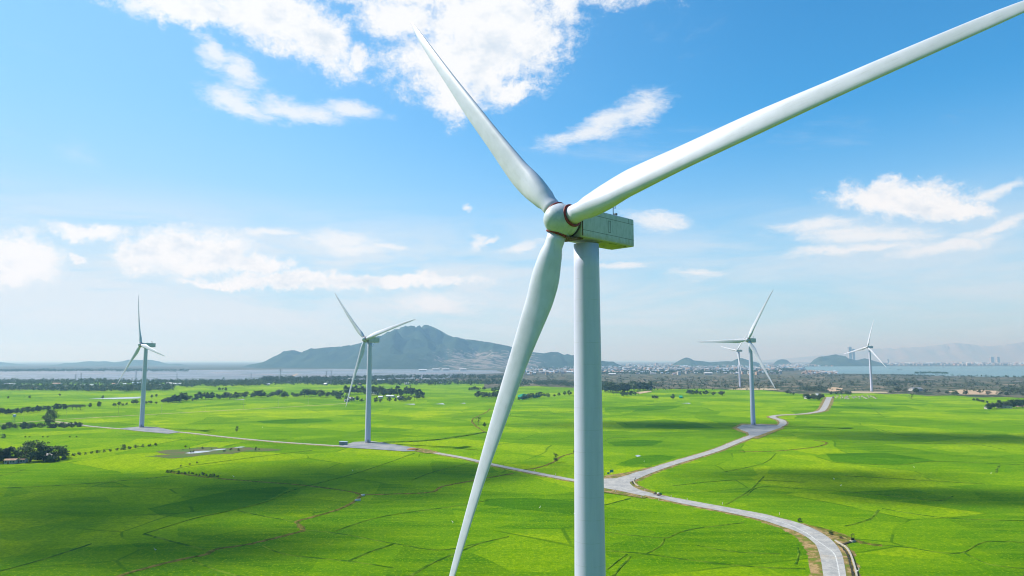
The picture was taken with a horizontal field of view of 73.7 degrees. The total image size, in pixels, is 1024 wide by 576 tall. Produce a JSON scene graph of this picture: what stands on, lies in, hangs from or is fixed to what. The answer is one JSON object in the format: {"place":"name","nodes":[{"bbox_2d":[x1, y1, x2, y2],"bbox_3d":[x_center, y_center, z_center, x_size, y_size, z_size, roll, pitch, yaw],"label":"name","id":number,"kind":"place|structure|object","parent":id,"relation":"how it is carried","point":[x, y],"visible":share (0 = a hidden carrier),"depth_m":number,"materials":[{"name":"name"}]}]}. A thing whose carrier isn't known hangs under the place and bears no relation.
{"place":"outdoors","nodes":[
{"label":"outdoors","id":0,"kind":"place"},
{"bbox_2d":[0,360,188,365],"bbox_3d":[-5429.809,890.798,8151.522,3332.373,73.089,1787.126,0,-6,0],"label":"mountain","id":1,"kind":"structure","parent":0,"point":[125,363],"depth_m":7917.22,"materials":[{"name":"blue stone"}]},
{"bbox_2d":[93,397,139,398],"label":"pond","id":2,"kind":"structure","parent":0,"point":[118,398],"depth_m":1145.13,"materials":[{"name":"liquid"}]},
{"bbox_2d":[188,451,208,453],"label":"pond","id":3,"kind":"structure","parent":0,"point":[197,452],"depth_m":475.13,"materials":[{"name":"liquid"}]},
{"bbox_2d":[0,361,715,361],"bbox_3d":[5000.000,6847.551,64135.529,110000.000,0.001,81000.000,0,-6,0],"label":"sea","id":4,"kind":"structure","parent":0,"point":[263,361],"depth_m":33730.79,"materials":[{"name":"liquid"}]},
{"bbox_2d":[0,394,810,463],"bbox_3d":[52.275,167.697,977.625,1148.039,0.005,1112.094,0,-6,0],"label":"dirt track","id":5,"kind":"structure","parent":0,"point":[169,413],"depth_m":808.43,"materials":[{"name":"green plant"}]},
{"bbox_2d":[243,325,622,368],"bbox_3d":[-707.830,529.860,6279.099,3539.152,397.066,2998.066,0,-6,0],"label":"mountain","id":6,"kind":"structure","parent":0,"point":[419,347],"depth_m":5749.99,"materials":[{"name":"blue stone"}]},
{"bbox_2d":[59,397,845,575],"bbox_3d":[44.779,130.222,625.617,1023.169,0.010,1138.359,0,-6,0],"label":"road","id":7,"kind":"structure","parent":0,"point":[828,562],"depth_m":292.90,"materials":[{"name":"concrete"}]},
{"bbox_2d":[742,512,839,575],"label":"road marking","id":8,"kind":"object","parent":7,"relation":"on","point":[818,541],"visible":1,"depth_m":234.67,"materials":[{"name":"white paint"}]},
{"bbox_2d":[0,362,1023,575],"bbox_3d":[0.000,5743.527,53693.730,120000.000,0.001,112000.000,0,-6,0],"label":"ground","id":9,"kind":"structure","parent":0,"point":[112,522],"depth_m":353.47,"materials":[{"name":"green plant"}]},
{"bbox_2d":[0,448,10,461],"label":"tree","id":10,"kind":"object","parent":9,"relation":"on","point":[5,453],"visible":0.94,"depth_m":430.00,"materials":[{"name":"green plant"}]},
{"bbox_2d":[3,458,17,463],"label":"shed","id":11,"kind":"structure","parent":9,"relation":"on","point":[11,461],"depth_m":423.36,"materials":[{"name":"metal"}]},
{"bbox_2d":[2,446,22,458],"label":"tree","id":12,"kind":"object","parent":9,"relation":"on","point":[9,455],"visible":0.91,"depth_m":430.12,"materials":[{"name":"green plant"}]},
{"bbox_2d":[18,458,27,462],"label":"shed","id":13,"kind":"structure","parent":9,"relation":"on","point":[22,460],"depth_m":427.35,"materials":[{"name":"metal"}]},
{"bbox_2d":[13,445,33,457],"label":"tree","id":14,"kind":"object","parent":9,"relation":"on","point":[25,449],"visible":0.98,"depth_m":430.85,"materials":[{"name":"green plant"}]},
{"bbox_2d":[23,406,32,411],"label":"tree","id":15,"kind":"object","parent":9,"relation":"on","point":[27,409],"visible":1,"depth_m":830.35,"materials":[{"name":"green plant"}]},
{"bbox_2d":[21,440,38,453],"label":"tree","id":16,"kind":"object","parent":9,"relation":"on","point":[26,443],"visible":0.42,"depth_m":446.14,"materials":[{"name":"green plant"}]},
{"bbox_2d":[22,441,43,461],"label":"tree","id":17,"kind":"object","parent":9,"relation":"on","point":[33,454],"visible":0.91,"depth_m":433.34,"materials":[{"name":"green plant"}]},
{"bbox_2d":[29,442,49,459],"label":"tree","id":18,"kind":"object","parent":9,"relation":"on","point":[44,443],"visible":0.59,"depth_m":438.62,"materials":[{"name":"green plant"}]},
{"bbox_2d":[33,446,55,460],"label":"tree","id":19,"kind":"object","parent":9,"relation":"on","point":[42,450],"visible":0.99,"depth_m":434.90,"materials":[{"name":"green plant"}]},
{"bbox_2d":[45,455,52,462],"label":"shrub","id":20,"kind":"object","parent":9,"relation":"on","point":[49,458],"visible":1,"depth_m":429.62,"materials":[{"name":"green plant"}]},
{"bbox_2d":[42,408,59,423],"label":"tree","id":21,"kind":"object","parent":9,"relation":"on","point":[47,417],"visible":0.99,"depth_m":682.56,"materials":[{"name":"green plant"}]},
{"bbox_2d":[50,445,63,457],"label":"tree","id":22,"kind":"object","parent":9,"relation":"on","point":[57,447],"visible":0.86,"depth_m":442.53,"materials":[{"name":"green plant"}]},
{"bbox_2d":[53,445,69,456],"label":"tree","id":23,"kind":"object","parent":9,"relation":"on","point":[62,451],"visible":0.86,"depth_m":446.82,"materials":[{"name":"green plant"}]},
{"bbox_2d":[0,377,272,390],"bbox_3d":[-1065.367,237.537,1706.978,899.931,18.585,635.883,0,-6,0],"label":"woodland","id":24,"kind":"object","parent":9,"relation":"on","point":[107,385],"visible":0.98,"depth_m":1675.79,"materials":[{"name":"green plant"}]},
{"bbox_2d":[120,426,177,433],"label":"turbine pad","id":25,"kind":"object","parent":9,"relation":"on","point":[155,429],"visible":0.9,"depth_m":630.81,"materials":[{"name":"grey concrete"}]},
{"bbox_2d":[117,295,163,426],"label":"wind turbine","id":26,"kind":"object","parent":25,"relation":"on","point":[146,346],"visible":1,"depth_m":656.69,"materials":[{"name":"white paint"}]},
{"bbox_2d":[179,392,186,398],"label":"tree","id":27,"kind":"object","parent":9,"relation":"on","point":[182,395],"visible":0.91,"depth_m":1073.20,"materials":[{"name":"green plant"}]},
{"bbox_2d":[194,391,203,398],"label":"tree","id":28,"kind":"object","parent":9,"relation":"on","point":[200,394],"visible":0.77,"depth_m":1109.76,"materials":[{"name":"green plant"}]},
{"bbox_2d":[207,391,214,397],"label":"tree","id":29,"kind":"object","parent":9,"relation":"on","point":[212,395],"visible":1,"depth_m":1112.19,"materials":[{"name":"green plant"}]},
{"bbox_2d":[145,447,279,457],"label":"marsh","id":30,"kind":"structure","parent":9,"relation":"on","point":[179,453],"depth_m":480.49,"materials":[{"name":"green plant"}]},
{"bbox_2d":[148,486,287,517],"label":"field plot","id":31,"kind":"object","parent":9,"relation":"on","point":[218,502],"visible":1,"depth_m":308.60,"materials":[{"name":"green plant"}]},
{"bbox_2d":[88,410,362,423],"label":"field plot","id":32,"kind":"object","parent":9,"relation":"on","point":[232,417],"visible":0.95,"depth_m":766.00,"materials":[{"name":"green plant"}]},
{"bbox_2d":[0,369,502,380],"bbox_3d":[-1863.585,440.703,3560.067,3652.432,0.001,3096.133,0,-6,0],"label":"salt pan","id":33,"kind":"object","parent":9,"relation":"on","point":[189,374],"visible":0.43,"depth_m":3294.41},
{"bbox_2d":[256,390,264,396],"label":"tree","id":34,"kind":"object","parent":9,"relation":"on","point":[261,394],"visible":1,"depth_m":1160.41,"materials":[{"name":"green plant"}]},
{"bbox_2d":[274,389,282,396],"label":"tree","id":35,"kind":"object","parent":9,"relation":"on","point":[277,392],"visible":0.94,"depth_m":1195.87,"materials":[{"name":"green plant"}]},
{"bbox_2d":[257,418,331,423],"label":"field plot","id":36,"kind":"object","parent":9,"relation":"on","point":[292,421],"visible":1,"depth_m":716.37,"materials":[{"name":"green plant"}]},
{"bbox_2d":[300,388,309,396],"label":"tree","id":37,"kind":"object","parent":9,"relation":"on","point":[305,391],"visible":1,"depth_m":1193.96,"materials":[{"name":"green plant"}]},
{"bbox_2d":[262,488,356,517],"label":"field plot","id":38,"kind":"object","parent":9,"relation":"on","point":[303,505],"visible":1,"depth_m":308.39,"materials":[{"name":"green plant"}]},
{"bbox_2d":[315,389,325,395],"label":"tree","id":39,"kind":"object","parent":9,"relation":"on","point":[321,391],"visible":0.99,"depth_m":1179.92,"materials":[{"name":"green plant"}]},
{"bbox_2d":[339,441,347,444],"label":"transformer cabin","id":40,"kind":"object","parent":9,"relation":"on","point":[343,442],"visible":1,"depth_m":516.50,"materials":[{"name":"white metal"}]},
{"bbox_2d":[343,385,349,394],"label":"tree","id":41,"kind":"object","parent":9,"relation":"on","point":[347,388],"visible":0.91,"depth_m":1259.00,"materials":[{"name":"green plant"}]},
{"bbox_2d":[372,387,381,395],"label":"tree","id":42,"kind":"object","parent":9,"relation":"on","point":[377,388],"visible":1,"depth_m":1240.28,"materials":[{"name":"green plant"}]},
{"bbox_2d":[340,441,414,450],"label":"turbine pad","id":43,"kind":"object","parent":9,"relation":"on","point":[382,446],"visible":1,"depth_m":506.53,"materials":[{"name":"grey concrete"}]},
{"bbox_2d":[335,294,414,442],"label":"wind turbine","id":44,"kind":"object","parent":43,"relation":"on","point":[372,338],"visible":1,"depth_m":532.60,"materials":[{"name":"white paint"}]},
{"bbox_2d":[357,427,410,431],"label":"field plot","id":45,"kind":"object","parent":9,"relation":"on","point":[374,429],"visible":0.94,"depth_m":633.63,"materials":[{"name":"green plant"}]},
{"bbox_2d":[386,387,394,394],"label":"tree","id":46,"kind":"object","parent":9,"relation":"on","point":[391,391],"visible":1,"depth_m":1217.77,"materials":[{"name":"green plant"}]},
{"bbox_2d":[394,386,400,395],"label":"tree","id":47,"kind":"object","parent":9,"relation":"on","point":[397,388],"visible":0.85,"depth_m":1232.57,"materials":[{"name":"green plant"}]},
{"bbox_2d":[415,389,424,395],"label":"tree","id":48,"kind":"object","parent":9,"relation":"on","point":[421,392],"visible":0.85,"depth_m":1169.98,"materials":[{"name":"green plant"}]},
{"bbox_2d":[371,410,482,419],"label":"field plot","id":49,"kind":"object","parent":9,"relation":"on","point":[406,415],"visible":0.92,"depth_m":808.28,"materials":[{"name":"green plant"}]},
{"bbox_2d":[415,448,439,452],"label":"road verge","id":50,"kind":"structure","parent":9,"relation":"on","point":[425,450],"depth_m":478.72,"materials":[{"name":"brown soil"}]},
{"bbox_2d":[261,373,606,385],"bbox_3d":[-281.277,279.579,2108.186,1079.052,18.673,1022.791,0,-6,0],"label":"woodland","id":51,"kind":"object","parent":9,"relation":"on","point":[318,380],"visible":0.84,"depth_m":1900.69,"materials":[{"name":"green plant"}]},
{"bbox_2d":[64,397,860,575],"bbox_3d":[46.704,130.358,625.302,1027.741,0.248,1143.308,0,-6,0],"label":"road verge","id":52,"kind":"structure","parent":9,"relation":"on","point":[814,558],"depth_m":266.63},
{"bbox_2d":[117,408,881,575],"bbox_3d":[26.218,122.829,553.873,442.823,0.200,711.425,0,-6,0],"label":"footpath","id":53,"kind":"structure","parent":9,"relation":"on","point":[301,527],"depth_m":283.89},
{"bbox_2d":[0,363,1020,374],"bbox_3d":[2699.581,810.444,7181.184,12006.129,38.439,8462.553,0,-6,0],"label":"shore trees","id":54,"kind":"object","parent":9,"relation":"on","point":[546,368],"visible":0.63,"depth_m":3865.79,"materials":[{"name":"green plant"}]},
{"bbox_2d":[0,394,1023,575],"bbox_3d":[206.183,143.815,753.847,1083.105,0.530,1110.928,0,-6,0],"label":"field bund","id":55,"kind":"structure","parent":9,"relation":"on","point":[627,558],"depth_m":254.46,"materials":[{"name":"green plant"}]},
{"bbox_2d":[484,498,573,513],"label":"field plot","id":56,"kind":"object","parent":9,"relation":"on","point":[553,505],"visible":0.73,"depth_m":304.34,"materials":[{"name":"green plant"}]},
{"bbox_2d":[605,382,614,390],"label":"tree","id":57,"kind":"object","parent":9,"relation":"on","point":[610,385],"visible":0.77,"depth_m":1362.87,"materials":[{"name":"green plant"}]},
{"bbox_2d":[611,384,621,391],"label":"tree","id":58,"kind":"object","parent":9,"relation":"on","point":[617,388],"visible":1,"depth_m":1344.73,"materials":[{"name":"green plant"}]},
{"bbox_2d":[606,467,642,474],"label":"field plot","id":59,"kind":"object","parent":9,"relation":"on","point":[621,470],"visible":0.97,"depth_m":397.94,"materials":[{"name":"green plant"}]},
{"bbox_2d":[620,383,630,390],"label":"tree","id":60,"kind":"object","parent":9,"relation":"on","point":[625,388],"visible":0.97,"depth_m":1348.67,"materials":[{"name":"green plant"}]},
{"bbox_2d":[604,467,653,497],"bbox_3d":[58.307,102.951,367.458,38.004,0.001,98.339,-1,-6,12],"label":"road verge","id":61,"kind":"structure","parent":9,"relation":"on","point":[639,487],"depth_m":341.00,"materials":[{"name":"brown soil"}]},
{"bbox_2d":[630,381,638,388],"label":"tree","id":62,"kind":"object","parent":9,"relation":"on","point":[634,386],"visible":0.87,"depth_m":1451.69,"materials":[{"name":"green plant"}]},
{"bbox_2d":[608,440,661,445],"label":"field plot","id":63,"kind":"object","parent":9,"relation":"on","point":[637,443],"visible":1,"depth_m":527.00,"materials":[{"name":"green plant"}]},
{"bbox_2d":[605,406,679,411],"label":"field plot","id":64,"kind":"object","parent":9,"relation":"on","point":[633,408],"visible":1,"depth_m":908.98,"materials":[{"name":"green plant"}]},
{"bbox_2d":[641,382,648,388],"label":"tree","id":65,"kind":"object","parent":9,"relation":"on","point":[644,386],"visible":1,"depth_m":1434.48,"materials":[{"name":"green plant"}]},
{"bbox_2d":[615,455,675,466],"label":"field plot","id":66,"kind":"object","parent":9,"relation":"on","point":[646,461],"visible":1,"depth_m":435.76,"materials":[{"name":"green plant"}]},
{"bbox_2d":[616,419,714,428],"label":"field plot","id":67,"kind":"object","parent":9,"relation":"on","point":[666,424],"visible":1,"depth_m":682.69,"materials":[{"name":"green plant"}]},
{"bbox_2d":[412,0,1023,575],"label":"wind turbine","id":68,"kind":"object","parent":9,"relation":"on","point":[586,226],"visible":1,"depth_m":87.98,"materials":[{"name":"white paint"}]},
{"bbox_2d":[631,481,854,575],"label":"ditch","id":69,"kind":"object","parent":9,"relation":"in","point":[851,566],"visible":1,"depth_m":221.69,"materials":[{"name":"liquid"}]},
{"bbox_2d":[633,477,857,575],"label":"channel wall","id":70,"kind":"structure","parent":9,"relation":"on","point":[851,556],"depth_m":225.62,"materials":[{"name":"concrete"}]},
{"bbox_2d":[484,371,1023,397],"bbox_3d":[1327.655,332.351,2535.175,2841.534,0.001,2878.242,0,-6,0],"label":"scrubland","id":71,"kind":"structure","parent":9,"relation":"on","point":[1004,381],"depth_m":2058.36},
{"bbox_2d":[533,373,1023,394],"bbox_3d":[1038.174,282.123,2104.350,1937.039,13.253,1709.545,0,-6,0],"label":"scrub bushes","id":72,"kind":"object","parent":71,"relation":"on","point":[1009,388],"visible":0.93,"depth_m":1787.74,"materials":[{"name":"green plant"}]},
{"bbox_2d":[734,388,778,389],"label":"turbine pad","id":73,"kind":"object","parent":9,"relation":"on","point":[756,389],"visible":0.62,"depth_m":1492.02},
{"bbox_2d":[721,333,747,386],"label":"wind turbine","id":74,"kind":"object","parent":73,"relation":"on","point":[738,355],"visible":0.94,"depth_m":1554.10,"materials":[{"name":"white paint"}]},
{"bbox_2d":[733,424,783,438],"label":"road verge","id":75,"kind":"structure","parent":9,"relation":"on","point":[756,437],"depth_m":622.35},
{"bbox_2d":[737,424,780,435],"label":"turbine pad","id":76,"kind":"object","parent":75,"relation":"on","point":[755,430],"visible":1,"depth_m":640.02,"materials":[{"name":"grey concrete"}]},
{"bbox_2d":[698,289,774,424],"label":"wind turbine","id":77,"kind":"object","parent":76,"relation":"on","point":[749,340],"visible":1,"depth_m":675.32,"materials":[{"name":"white paint"}]},
{"bbox_2d":[813,527,848,542],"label":"weedy verge","id":78,"kind":"structure","parent":9,"relation":"on","point":[844,539],"depth_m":248.20,"materials":[{"name":"beige plant"}]},
{"bbox_2d":[807,419,855,424],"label":"field plot","id":79,"kind":"object","parent":9,"relation":"on","point":[826,422],"visible":1,"depth_m":715.88,"materials":[{"name":"green plant"}]},
{"bbox_2d":[825,387,842,391],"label":"bare earth","id":80,"kind":"structure","parent":9,"relation":"on","point":[834,389],"depth_m":1491.55,"materials":[{"name":"beige soil"}]},
{"bbox_2d":[848,347,851,358],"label":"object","id":81,"kind":"structure","parent":9,"relation":"on","point":[849,354],"depth_m":9445.06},
{"bbox_2d":[805,406,894,408],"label":"field plot","id":82,"kind":"object","parent":9,"relation":"on","point":[856,407],"visible":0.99,"depth_m":928.32,"materials":[{"name":"green plant"}]},
{"bbox_2d":[843,391,887,392],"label":"turbine pad","id":83,"kind":"object","parent":9,"relation":"on","point":[866,392],"visible":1,"depth_m":1353.42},
{"bbox_2d":[845,320,885,391],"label":"wind turbine","id":84,"kind":"object","parent":83,"relation":"on","point":[870,367],"visible":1,"depth_m":1394.06,"materials":[{"name":"white paint"}]},
{"bbox_2d":[825,453,934,464],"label":"field plot","id":85,"kind":"object","parent":9,"relation":"on","point":[879,458],"visible":1,"depth_m":446.80,"materials":[{"name":"green plant"}]},
{"bbox_2d":[770,366,1023,376],"bbox_3d":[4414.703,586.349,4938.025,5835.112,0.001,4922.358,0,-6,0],"label":"lagoon","id":86,"kind":"structure","parent":9,"relation":"on","point":[1003,371],"depth_m":4247.81,"materials":[{"name":"liquid"}]},
{"bbox_2d":[908,387,922,390],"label":"house","id":87,"kind":"structure","parent":9,"relation":"on","point":[918,388],"depth_m":1425.71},
{"bbox_2d":[949,390,998,393],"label":"bare earth","id":88,"kind":"structure","parent":9,"relation":"on","point":[971,392],"depth_m":1352.99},
{"bbox_2d":[996,404,1012,408],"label":"house","id":89,"kind":"structure","parent":9,"relation":"on","point":[1006,406],"depth_m":911.95,"materials":[{"name":"grey"}]},
{"bbox_2d":[1007,399,1017,406],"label":"tree","id":90,"kind":"object","parent":9,"relation":"on","point":[1010,401],"visible":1,"depth_m":910.08,"materials":[{"name":"green plant"}]},
{"bbox_2d":[0,0,1023,360],"label":"sky","id":91,"kind":"structure","parent":0,"point":[235,168],"materials":[{"name":"blue"}]},
{"bbox_2d":[604,470,651,495],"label":"road","id":92,"kind":"structure","parent":0,"point":[622,483],"depth_m":351.71,"materials":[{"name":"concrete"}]},
{"bbox_2d":[672,357,764,366],"bbox_3d":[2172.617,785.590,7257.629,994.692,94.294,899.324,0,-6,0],"label":"mountain","id":93,"kind":"structure","parent":0,"point":[690,362],"depth_m":7127.62,"materials":[{"name":"grey stone"}]},
{"bbox_2d":[524,361,1023,373],"bbox_3d":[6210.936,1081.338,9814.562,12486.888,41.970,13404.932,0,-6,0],"label":"town houses","id":94,"kind":"structure","parent":0,"point":[797,366],"depth_m":5599.87,"materials":[{"name":"concrete"}]},
{"bbox_2d":[773,359,790,364],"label":"mountain","id":95,"kind":"structure","parent":0,"point":[781,361],"depth_m":8507.13,"materials":[{"name":"stone"}]},
{"bbox_2d":[807,354,889,365],"bbox_3d":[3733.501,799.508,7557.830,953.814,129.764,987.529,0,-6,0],"label":"mountain","id":96,"kind":"structure","parent":0,"point":[835,360],"depth_m":7411.39,"materials":[{"name":"blue stone"}]},
{"bbox_2d":[716,342,1023,361],"bbox_3d":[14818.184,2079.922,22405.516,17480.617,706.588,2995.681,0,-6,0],"label":"mountain","id":97,"kind":"structure","parent":0,"point":[961,352],"depth_m":21946.35,"materials":[{"name":"blue stone"}]},
{"bbox_2d":[893,404,926,404],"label":"field plot","id":98,"kind":"object","parent":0,"point":[909,404],"visible":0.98,"depth_m":991.13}
]}

